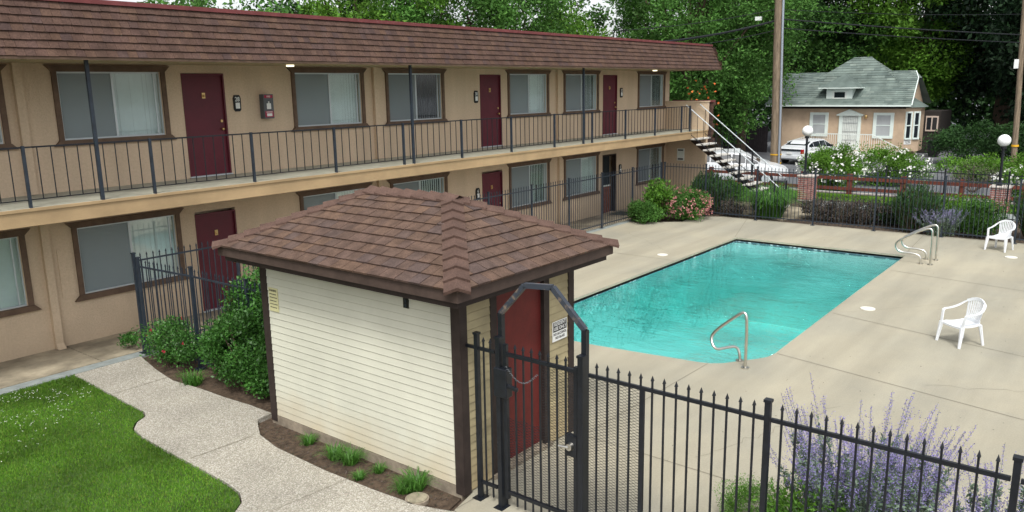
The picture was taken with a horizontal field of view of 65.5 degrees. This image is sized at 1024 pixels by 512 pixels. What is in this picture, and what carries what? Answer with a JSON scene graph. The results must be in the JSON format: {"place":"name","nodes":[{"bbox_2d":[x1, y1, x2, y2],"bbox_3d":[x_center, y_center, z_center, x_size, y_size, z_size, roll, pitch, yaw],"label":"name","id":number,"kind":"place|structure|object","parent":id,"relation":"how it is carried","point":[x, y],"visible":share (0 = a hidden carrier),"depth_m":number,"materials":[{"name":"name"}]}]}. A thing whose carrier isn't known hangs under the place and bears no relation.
{"place":"outdoors","nodes":[
{"label":"outdoors","id":0,"kind":"place"},
{"bbox_2d":[0,374,239,511],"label":"lawn","id":1,"kind":"structure","parent":0,"point":[119,474],"depth_m":9.62,"materials":[{"name":"green plant"}]},
{"bbox_2d":[75,356,454,511],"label":"path","id":2,"kind":"structure","parent":0,"point":[256,471],"depth_m":10.23,"materials":[{"name":"concrete"}]},
{"bbox_2d":[0,0,721,361],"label":"apartment building","id":3,"kind":"structure","parent":0,"point":[126,130],"depth_m":16.22,"materials":[{"name":"paint"}]},
{"bbox_2d":[0,64,16,150],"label":"window","id":4,"kind":"structure","parent":3,"relation":"in","point":[3,112],"depth_m":13.18,"materials":[{"name":"silver glass"}]},
{"bbox_2d":[0,228,41,317],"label":"window","id":5,"kind":"structure","parent":3,"relation":"in","point":[11,291],"depth_m":13.66,"materials":[{"name":"silver glass"}]},
{"bbox_2d":[44,65,174,146],"bbox_3d":[-7.347,-2.780,14.620,0.275,1.390,2.250,8,15,38],"label":"window","id":6,"kind":"structure","parent":3,"relation":"in","point":[126,102],"depth_m":14.61,"materials":[{"name":"grey glass"}]},
{"bbox_2d":[64,208,188,301],"bbox_3d":[-7.301,-0.075,15.190,0.275,1.440,2.250,8,15,38],"label":"window","id":7,"kind":"structure","parent":3,"relation":"in","point":[102,247],"depth_m":15.08,"materials":[{"name":"grey glass"}]},
{"bbox_2d":[180,74,232,177],"bbox_3d":[-6.163,-2.635,16.064,0.120,2.039,0.940,8,15,38],"label":"door","id":8,"kind":"structure","parent":3,"relation":"in","point":[204,102],"depth_m":16.08,"materials":[{"name":"red wood"}]},
{"bbox_2d":[194,209,240,312],"bbox_3d":[-6.117,0.090,16.639,0.120,2.039,0.940,8,15,38],"label":"door","id":9,"kind":"structure","parent":3,"relation":"in","point":[218,225],"depth_m":16.56,"materials":[{"name":"wood"}]},
{"bbox_2d":[259,94,274,118],"bbox_3d":[-5.231,-3.195,17.000,0.169,0.510,0.240,8,15,38],"label":"fire extinguisher cabinet","id":10,"kind":"object","parent":3,"relation":"attached to","point":[266,106],"visible":1,"depth_m":16.93,"materials":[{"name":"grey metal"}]},
{"bbox_2d":[287,68,368,131],"bbox_3d":[-4.264,-3.633,18.417,0.275,1.390,2.280,8,15,38],"label":"window","id":11,"kind":"structure","parent":3,"relation":"in","point":[327,97],"depth_m":18.40,"materials":[{"name":"grey glass"}]},
{"bbox_2d":[296,182,372,210],"bbox_3d":[-4.218,-0.928,18.987,0.275,1.440,2.280,8,15,38],"label":"window","id":12,"kind":"structure","parent":3,"relation":"in","point":[311,198],"depth_m":18.63,"materials":[{"name":"glass"}]},
{"bbox_2d":[382,69,447,125],"bbox_3d":[-2.531,-4.112,20.550,0.275,1.390,2.300,8,15,38],"label":"window","id":13,"kind":"structure","parent":3,"relation":"in","point":[424,85],"depth_m":20.60,"materials":[{"name":"glass"}]},
{"bbox_2d":[387,172,449,192],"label":"window","id":14,"kind":"structure","parent":3,"relation":"in","point":[430,182],"depth_m":21.23,"materials":[{"name":"glass"}]},
{"bbox_2d":[480,75,501,147],"bbox_3d":[-0.617,-4.169,22.893,0.120,2.039,0.940,8,15,38],"label":"door","id":15,"kind":"structure","parent":3,"relation":"in","point":[490,85],"depth_m":22.93,"materials":[{"name":"wood"}]},
{"bbox_2d":[482,171,502,206],"bbox_3d":[-0.571,-1.443,23.468,0.120,2.039,0.940,8,15,38],"label":"door","id":16,"kind":"structure","parent":3,"relation":"in","point":[492,182],"depth_m":23.42,"materials":[{"name":"wood"}]},
{"bbox_2d":[505,70,551,117],"bbox_3d":[0.450,-4.937,24.221,0.275,1.390,2.260,8,15,38],"label":"window","id":17,"kind":"structure","parent":3,"relation":"in","point":[525,88],"depth_m":24.23,"materials":[{"name":"glass"}]},
{"bbox_2d":[507,158,551,210],"bbox_3d":[0.496,-2.232,24.791,0.275,1.440,2.260,8,15,38],"label":"window","id":18,"kind":"structure","parent":3,"relation":"in","point":[522,174],"depth_m":24.83,"materials":[{"name":"glass"}]},
{"bbox_2d":[562,152,599,200],"bbox_3d":[2.290,-2.728,27.002,0.275,1.440,2.280,8,15,38],"label":"window","id":19,"kind":"structure","parent":3,"relation":"in","point":[580,166],"depth_m":27.07,"materials":[{"name":"glass"}]},
{"bbox_2d":[562,71,600,114],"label":"window","id":20,"kind":"structure","parent":3,"relation":"in","point":[572,80],"depth_m":26.45,"materials":[{"name":"glass"}]},
{"bbox_2d":[602,153,615,212],"bbox_3d":[3.375,-2.597,28.504,0.270,2.080,0.920,8,15,38],"label":"door","id":21,"kind":"structure","parent":3,"relation":"in","point":[605,165],"depth_m":28.63,"materials":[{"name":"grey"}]},
{"bbox_2d":[603,75,617,134],"bbox_3d":[3.419,-5.285,27.864,0.120,2.039,0.940,8,15,38],"label":"door","id":22,"kind":"structure","parent":3,"relation":"in","point":[609,81],"depth_m":27.89,"materials":[{"name":"wood"}]},
{"bbox_2d":[635,143,665,185],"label":"window","id":23,"kind":"structure","parent":3,"relation":"in","point":[646,155],"depth_m":30.73,"materials":[{"name":"glass"}]},
{"bbox_2d":[637,71,666,109],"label":"window","id":24,"kind":"structure","parent":3,"relation":"in","point":[648,82],"depth_m":30.16,"materials":[{"name":"glass"}]},
{"bbox_2d":[112,0,992,42],"label":"sky","id":25,"kind":"structure","parent":0,"point":[219,3],"materials":[{"name":"white"}]},
{"bbox_2d":[134,190,1023,510],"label":"ground","id":26,"kind":"structure","parent":0,"point":[886,228],"depth_m":25.89,"materials":[{"name":"soil"}]},
{"bbox_2d":[143,353,270,412],"bbox_3d":[-4.790,2.038,12.749,3.960,0.130,0.950,8,15,38],"label":"planting bed","id":27,"kind":"object","parent":26,"relation":"on","point":[214,385],"visible":0.33,"depth_m":12.55,"materials":[{"name":"soil"}]},
{"bbox_2d":[129,314,203,369],"bbox_3d":[-5.731,1.414,13.354,1.787,0.902,0.954,8,15,38],"label":"flowering bush","id":28,"kind":"object","parent":27,"relation":"on","point":[174,353],"visible":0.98,"depth_m":13.11,"materials":[{"name":"green plant"}]},
{"bbox_2d":[174,368,209,386],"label":"grass tuft","id":29,"kind":"object","parent":27,"relation":"on","point":[191,380],"visible":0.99,"depth_m":12.47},
{"bbox_2d":[135,257,262,370],"bbox_3d":[-4.684,1.096,12.618,4.359,1.744,0.218,8,15,36],"label":"picket fence","id":30,"kind":"object","parent":27,"relation":"on","point":[193,300],"visible":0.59,"depth_m":13.04,"materials":[{"name":"black metal"}]},
{"bbox_2d":[196,306,269,398],"bbox_3d":[-3.934,1.386,12.056,2.318,1.434,1.102,8,15,38],"label":"shrub","id":31,"kind":"object","parent":27,"relation":"on","point":[242,370],"visible":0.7,"depth_m":11.84,"materials":[{"name":"green plant"}]},
{"bbox_2d":[217,264,264,378],"bbox_3d":[-3.617,0.991,12.412,2.622,2.050,1.523,8,15,38],"label":"shrub","id":32,"kind":"object","parent":27,"relation":"on","point":[257,300],"visible":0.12,"depth_m":12.10,"materials":[{"name":"green plant"}]},
{"bbox_2d":[140,0,318,14],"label":"broadleaf tree","id":33,"kind":"object","parent":26,"relation":"on","point":[198,3],"visible":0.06,"depth_m":26.79,"materials":[{"name":"green plant"}]},
{"bbox_2d":[241,0,346,16],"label":"broadleaf tree","id":34,"kind":"object","parent":26,"relation":"on","point":[295,4],"visible":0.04,"depth_m":41.11,"materials":[{"name":"green plant"}]},
{"bbox_2d":[0,208,629,388],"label":"walkway","id":35,"kind":"structure","parent":26,"relation":"on","point":[16,371],"depth_m":13.87,"materials":[{"name":"concrete"}]},
{"bbox_2d":[0,206,681,394],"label":"gutter","id":36,"kind":"object","parent":26,"relation":"on","point":[70,372],"depth_m":13.20,"materials":[{"name":"concrete"}]},
{"bbox_2d":[258,418,460,510],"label":"soil bed","id":37,"kind":"object","parent":26,"relation":"on","point":[451,502],"visible":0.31,"depth_m":9.74,"materials":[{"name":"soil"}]},
{"bbox_2d":[331,441,372,465],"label":"weed tuft","id":38,"kind":"object","parent":37,"relation":"on","point":[353,459],"visible":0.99,"depth_m":9.78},
{"bbox_2d":[383,465,441,494],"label":"weed tuft","id":39,"kind":"object","parent":37,"relation":"on","point":[418,487],"visible":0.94,"depth_m":9.11,"materials":[{"name":"plant"}]},
{"bbox_2d":[405,492,428,505],"bbox_3d":[-1.058,2.740,8.875,0.270,0.112,0.270,8,15,38],"label":"rock","id":40,"kind":"object","parent":37,"relation":"on","point":[420,499],"visible":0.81,"depth_m":8.83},
{"bbox_2d":[289,0,462,25],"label":"broadleaf tree","id":41,"kind":"object","parent":26,"relation":"on","point":[322,8],"visible":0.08,"depth_m":37.31,"materials":[{"name":"green plant"}]},
{"bbox_2d":[331,0,527,29],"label":"broadleaf tree","id":42,"kind":"object","parent":26,"relation":"on","point":[410,12],"visible":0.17,"depth_m":38.88,"materials":[{"name":"green plant"}]},
{"bbox_2d":[410,0,585,34],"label":"broadleaf tree","id":43,"kind":"object","parent":26,"relation":"on","point":[550,7],"visible":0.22,"depth_m":41.29,"materials":[{"name":"green plant"}]},
{"bbox_2d":[191,216,1023,511],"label":"pool deck","id":44,"kind":"structure","parent":26,"relation":"on","point":[990,379],"depth_m":12.47,"materials":[{"name":"concrete"}]},
{"bbox_2d":[130,162,662,353],"bbox_3d":[-0.585,-0.805,21.131,0.120,1.814,19.180,8,15,38],"label":"picket fence","id":45,"kind":"object","parent":44,"relation":"on","point":[633,171],"visible":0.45,"depth_m":22.53,"materials":[{"name":"black metal"}]},
{"bbox_2d":[212,185,618,500],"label":"pump shed","id":46,"kind":"structure","parent":44,"relation":"on","point":[357,354],"depth_m":9.44,"materials":[{"name":"wood"}]},
{"bbox_2d":[489,279,553,479],"bbox_3d":[0.086,1.340,9.489,0.160,2.360,1.160,8,15,38],"label":"door","id":47,"kind":"structure","parent":46,"relation":"in","point":[527,322],"depth_m":9.59,"materials":[{"name":"metal"}]},
{"bbox_2d":[552,317,566,342],"bbox_3d":[0.600,0.926,9.992,0.013,0.255,0.310,8,15,38],"label":"resident use sign","id":48,"kind":"object","parent":46,"relation":"attached to","point":[559,329],"visible":1,"depth_m":9.98,"materials":[{"name":"white"}]},
{"bbox_2d":[493,282,588,511],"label":"pool gate","id":49,"kind":"structure","parent":44,"relation":"on","point":[576,444],"depth_m":8.09,"materials":[{"name":"black metal"}]},
{"bbox_2d":[661,184,712,221],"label":"flowering shrub","id":50,"kind":"object","parent":44,"relation":"on","point":[690,201],"visible":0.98,"depth_m":26.56,"materials":[{"name":"pink plant"}]},
{"bbox_2d":[710,311,748,369],"bbox_3d":[3.545,1.317,12.788,0.590,0.928,0.472,-3,12,-11],"label":"pool hand rail","id":51,"kind":"object","parent":44,"relation":"on","point":[745,366],"visible":1,"depth_m":12.75,"materials":[{"name":"metal"}]},
{"bbox_2d":[456,219,1023,508],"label":"deck joint","id":52,"kind":"object","parent":44,"relation":"on","point":[784,355],"visible":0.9,"depth_m":11.57,"materials":[{"name":"grey"}]},
{"bbox_2d":[465,331,1023,511],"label":"picket fence","id":53,"kind":"object","parent":44,"relation":"on","point":[768,419],"visible":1,"depth_m":6.98,"materials":[{"name":"black metal"}]},
{"bbox_2d":[714,473,793,511],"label":"shrub","id":54,"kind":"object","parent":44,"relation":"on","point":[742,499],"visible":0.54,"depth_m":8.21,"materials":[{"name":"green plant"}]},
{"bbox_2d":[751,471,915,511],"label":"shrub","id":55,"kind":"object","parent":44,"relation":"on","point":[785,504],"visible":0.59,"depth_m":7.20,"materials":[{"name":"green plant"}]},
{"bbox_2d":[664,162,1023,243],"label":"picket fence","id":56,"kind":"object","parent":44,"relation":"on","point":[877,180],"visible":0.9,"depth_m":24.58,"materials":[{"name":"black metal"}]},
{"bbox_2d":[769,373,978,511],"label":"russian sage","id":57,"kind":"object","parent":44,"relation":"on","point":[911,487],"visible":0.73,"depth_m":6.93,"materials":[{"name":"purple"}]},
{"bbox_2d":[895,228,933,265],"bbox_3d":[10.028,-0.275,19.831,0.901,0.927,0.123,8,15,38],"label":"pool hand rail","id":58,"kind":"object","parent":44,"relation":"on","point":[931,248],"visible":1,"depth_m":19.77,"materials":[{"name":"metal"}]},
{"bbox_2d":[935,297,986,348],"bbox_3d":[7.773,1.126,13.721,0.594,0.786,0.573,-4,12,-14],"label":"plastic chair","id":59,"kind":"object","parent":44,"relation":"on","point":[962,324],"visible":1,"depth_m":13.70,"materials":[{"name":"plastic"}]},
{"bbox_2d":[944,444,1023,511],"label":"russian sage","id":60,"kind":"object","parent":44,"relation":"on","point":[986,501],"visible":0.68,"depth_m":6.75,"materials":[{"name":"purple"}]},
{"bbox_2d":[984,220,1015,252],"bbox_3d":[13.046,-0.545,21.227,0.594,0.786,0.573,-9,14,-34],"label":"plastic chair","id":61,"kind":"object","parent":44,"relation":"on","point":[1001,236],"visible":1,"depth_m":21.27,"materials":[{"name":"plastic"}]},
{"bbox_2d":[626,198,663,223],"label":"shrub","id":62,"kind":"object","parent":26,"relation":"on","point":[642,213],"visible":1,"depth_m":26.21,"materials":[{"name":"green plant"}]},
{"bbox_2d":[641,176,676,220],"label":"shrub","id":63,"kind":"object","parent":26,"relation":"on","point":[658,192],"visible":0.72,"depth_m":26.65,"materials":[{"name":"green plant"}]},
{"bbox_2d":[718,197,746,217],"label":"shrub","id":64,"kind":"object","parent":26,"relation":"on","point":[732,208],"visible":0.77,"depth_m":27.64,"materials":[{"name":"green plant"}]},
{"bbox_2d":[574,243,896,362],"bbox_3d":[5.247,2.066,17.797,5.772,2.340,11.972,8,15,38],"label":"pool basin","id":65,"kind":"object","parent":26,"relation":"in","point":[659,343],"visible":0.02,"depth_m":22.31,"materials":[{"name":"paint"}]},
{"bbox_2d":[574,239,901,303],"bbox_3d":[5.113,0.769,18.021,4.750,0.110,10.990,8,15,38],"label":"pool tile","id":66,"kind":"object","parent":65,"relation":"attached to","point":[831,251],"visible":0.13,"depth_m":21.67,"materials":[{"name":"tile"}]},
{"bbox_2d":[686,104,789,208],"bbox_3d":[8.191,-3.541,28.873,3.657,3.864,1.200,8,15,38],"label":"outdoor staircase","id":67,"kind":"structure","parent":26,"relation":"on","point":[709,152],"depth_m":29.00,"materials":[{"name":"silver metal"}]},
{"bbox_2d":[725,201,817,219],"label":"planting bed","id":68,"kind":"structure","parent":26,"relation":"on","point":[791,213],"depth_m":28.14,"materials":[{"name":"soil"}]},
{"bbox_2d":[688,170,735,212],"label":"rosemary bush","id":69,"kind":"object","parent":68,"relation":"on","point":[713,185],"visible":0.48,"depth_m":28.14,"materials":[{"name":"green plant"}]},
{"bbox_2d":[734,187,806,218],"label":"agapanthus","id":70,"kind":"object","parent":68,"relation":"on","point":[762,206],"visible":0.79,"depth_m":26.95,"materials":[{"name":"plant"}]},
{"bbox_2d":[797,174,818,200],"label":"brick pillar","id":71,"kind":"structure","parent":26,"relation":"on","point":[804,182],"depth_m":30.97,"materials":[{"name":"brick"}]},
{"bbox_2d":[799,195,896,224],"bbox_3d":[11.213,-1.565,26.153,3.561,0.996,1.332,8,15,38],"label":"hedge","id":72,"kind":"object","parent":26,"relation":"on","point":[864,212],"visible":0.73,"depth_m":26.11,"materials":[{"name":"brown plant"}]},
{"bbox_2d":[707,167,1023,200],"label":"rail fence","id":73,"kind":"object","parent":26,"relation":"on","point":[849,188],"visible":0.28,"depth_m":32.09,"materials":[{"name":"wood"}]},
{"bbox_2d":[890,181,945,231],"bbox_3d":[12.369,-1.524,24.249,1.588,1.558,1.268,8,15,38],"label":"rosemary bush","id":74,"kind":"object","parent":26,"relation":"on","point":[902,211],"visible":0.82,"depth_m":24.06,"materials":[{"name":"green leaf"},{"name":"bark"}]},
{"bbox_2d":[913,205,967,235],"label":"lavender bush","id":75,"kind":"object","parent":26,"relation":"on","point":[944,219],"visible":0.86,"depth_m":23.23,"materials":[{"name":"purple plant"}]},
{"bbox_2d":[883,166,1023,219],"bbox_3d":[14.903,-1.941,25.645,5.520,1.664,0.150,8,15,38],"label":"hedge","id":76,"kind":"object","parent":26,"relation":"on","point":[941,172],"visible":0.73,"depth_m":25.88,"materials":[{"name":"green plant"}]},
{"bbox_2d":[937,193,995,223],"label":"shrub","id":77,"kind":"object","parent":26,"relation":"on","point":[951,203],"visible":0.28,"depth_m":24.47,"materials":[{"name":"green plant"}]},
{"bbox_2d":[954,193,1011,236],"bbox_3d":[13.661,-1.192,23.232,1.463,1.283,1.336,-2,12,-3],"label":"shrub","id":78,"kind":"object","parent":26,"relation":"on","point":[977,217],"visible":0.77,"depth_m":23.14,"materials":[{"name":"green plant"}]},
{"bbox_2d":[989,184,1011,213],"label":"brick pillar","id":79,"kind":"structure","parent":26,"relation":"on","point":[993,192],"depth_m":27.22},
{"bbox_2d":[997,134,1010,185],"bbox_3d":[16.768,-3.278,27.229,0.410,1.745,0.410,8,15,38],"label":"globe lamp","id":80,"kind":"object","parent":79,"relation":"on","point":[1004,141],"visible":0.98,"depth_m":27.08,"materials":[{"name":"glass"}]},
{"bbox_2d":[1008,186,1023,236],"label":"rosemary bush","id":81,"kind":"object","parent":26,"relation":"on","point":[1021,210],"visible":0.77,"depth_m":22.87,"materials":[{"name":"green plant"}]},
{"bbox_2d":[574,241,895,362],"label":"pool water","id":82,"kind":"structure","parent":0,"point":[701,268],"depth_m":19.78,"materials":[{"name":"liquid"}]},
{"bbox_2d":[741,188,1015,211],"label":"verge grass","id":83,"kind":"structure","parent":0,"point":[862,197],"depth_m":31.39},
{"bbox_2d":[748,98,1022,202],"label":"parking lot","id":84,"kind":"structure","parent":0,"point":[790,165],"depth_m":42.42,"materials":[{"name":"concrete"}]},
{"bbox_2d":[516,0,612,36],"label":"broadleaf tree","id":85,"kind":"object","parent":84,"relation":"on","point":[578,25],"visible":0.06,"depth_m":44.66,"materials":[{"name":"green plant"}]},
{"bbox_2d":[531,0,613,34],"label":"broadleaf tree","id":86,"kind":"object","parent":84,"relation":"on","point":[603,18],"visible":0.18,"depth_m":50.19,"materials":[{"name":"green plant"}]},
{"bbox_2d":[603,0,797,139],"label":"flowering tree","id":87,"kind":"object","parent":84,"relation":"on","point":[685,88],"visible":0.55,"depth_m":44.10,"materials":[{"name":"green plant"}]},
{"bbox_2d":[608,0,819,148],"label":"broadleaf tree","id":88,"kind":"object","parent":84,"relation":"on","point":[753,43],"visible":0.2,"depth_m":46.48,"materials":[{"name":"green plant"}]},
{"bbox_2d":[721,125,767,151],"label":"board fence","id":89,"kind":"object","parent":84,"relation":"on","point":[758,140],"visible":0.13,"depth_m":56.12,"materials":[{"name":"wood"}]},
{"bbox_2d":[707,151,787,182],"bbox_3d":[10.886,-4.347,38.801,4.880,1.535,2.020,3,13,18],"label":"parked car","id":90,"kind":"object","parent":84,"relation":"on","point":[756,163],"visible":0.31,"depth_m":37.89,"materials":[{"name":"white"}]},
{"bbox_2d":[692,0,826,150],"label":"broadleaf tree","id":91,"kind":"object","parent":84,"relation":"on","point":[742,145],"visible":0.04,"depth_m":50.60,"materials":[{"name":"green plant"}]},
{"bbox_2d":[770,0,784,163],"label":"utility pole","id":92,"kind":"object","parent":84,"relation":"on","point":[776,119],"visible":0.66,"depth_m":39.43,"materials":[{"name":"brown wood"}]},
{"bbox_2d":[784,19,1020,34],"bbox_3d":[19.320,-11.308,39.307,12.287,0.989,0.056,-1,12,-2],"label":"overhead wire","id":93,"kind":"object","parent":92,"relation":"attached to","point":[901,28],"visible":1,"depth_m":39.30,"materials":[{"name":"black"}]},
{"bbox_2d":[781,138,837,162],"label":"parked car","id":94,"kind":"object","parent":84,"relation":"on","point":[793,150],"visible":0.49,"depth_m":47.16,"materials":[{"name":"white"}]},
{"bbox_2d":[754,0,884,131],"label":"broadleaf tree","id":95,"kind":"object","parent":84,"relation":"on","point":[842,38],"visible":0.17,"depth_m":62.06,"materials":[{"name":"green plant"}]},
{"bbox_2d":[795,141,870,191],"bbox_3d":[14.093,-3.943,35.137,3.259,2.295,2.569,8,15,38],"label":"flowering shrub","id":96,"kind":"object","parent":84,"relation":"on","point":[822,160],"visible":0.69,"depth_m":34.79,"materials":[{"name":"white plant"}]},
{"bbox_2d":[682,19,1022,131],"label":"woods","id":97,"kind":"object","parent":84,"relation":"on","point":[947,104],"depth_m":74.61,"materials":[{"name":"green plant"}]},
{"bbox_2d":[764,57,951,157],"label":"bungalow","id":98,"kind":"object","parent":84,"relation":"on","point":[871,100],"visible":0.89,"depth_m":52.00,"materials":[{"name":"grey"}]},
{"bbox_2d":[809,112,828,135],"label":"window","id":99,"kind":"structure","parent":98,"relation":"in","point":[818,120],"depth_m":53.19,"materials":[{"name":"glass"}]},
{"bbox_2d":[837,116,861,149],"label":"door","id":100,"kind":"structure","parent":98,"relation":"in","point":[847,124],"depth_m":52.06,"materials":[{"name":"white paint"}]},
{"bbox_2d":[872,113,894,138],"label":"window","id":101,"kind":"structure","parent":98,"relation":"in","point":[883,123],"depth_m":50.76,"materials":[{"name":"glass"}]},
{"bbox_2d":[786,0,946,72],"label":"broadleaf tree","id":102,"kind":"object","parent":84,"relation":"on","point":[819,44],"visible":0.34,"depth_m":61.08,"materials":[{"name":"green plant"}]},
{"bbox_2d":[845,140,936,185],"bbox_3d":[17.130,-4.279,36.845,4.819,2.167,2.680,8,15,38],"label":"flowering shrub","id":103,"kind":"object","parent":84,"relation":"on","point":[895,159],"visible":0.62,"depth_m":36.27,"materials":[{"name":"green plant"}]},
{"bbox_2d":[840,0,991,108],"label":"broadleaf tree","id":104,"kind":"object","parent":84,"relation":"on","point":[938,80],"visible":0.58,"depth_m":57.91,"materials":[{"name":"green plant"}]},
{"bbox_2d":[916,0,1023,144],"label":"conifer","id":105,"kind":"object","parent":84,"relation":"on","point":[977,79],"visible":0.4,"depth_m":56.56,"materials":[{"name":"green plant"}]},
{"bbox_2d":[919,118,1023,162],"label":"shrub","id":106,"kind":"object","parent":84,"relation":"on","point":[949,138],"visible":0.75,"depth_m":44.74,"materials":[{"name":"green plant"}]},
{"bbox_2d":[939,158,1004,192],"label":"shrub","id":107,"kind":"object","parent":84,"relation":"on","point":[970,190],"visible":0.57,"depth_m":34.04,"materials":[{"name":"green plant"}]},
{"bbox_2d":[933,151,1023,184],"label":"hedge","id":108,"kind":"object","parent":84,"relation":"on","point":[994,163],"visible":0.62,"depth_m":36.30,"materials":[{"name":"green plant"}]},
{"bbox_2d":[961,0,1023,125],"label":"conifer","id":109,"kind":"object","parent":84,"relation":"on","point":[1003,75],"visible":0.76,"depth_m":49.81,"materials":[{"name":"green plant"}]},
{"bbox_2d":[990,163,1023,196],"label":"flowering shrub","id":110,"kind":"object","parent":84,"relation":"on","point":[1016,170],"visible":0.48,"depth_m":30.30,"materials":[{"name":"green plant"}]},
{"bbox_2d":[1010,0,1023,161],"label":"utility pole","id":111,"kind":"object","parent":84,"relation":"on","point":[1018,63],"visible":0.88,"depth_m":40.03,"materials":[{"name":"brown wood"}]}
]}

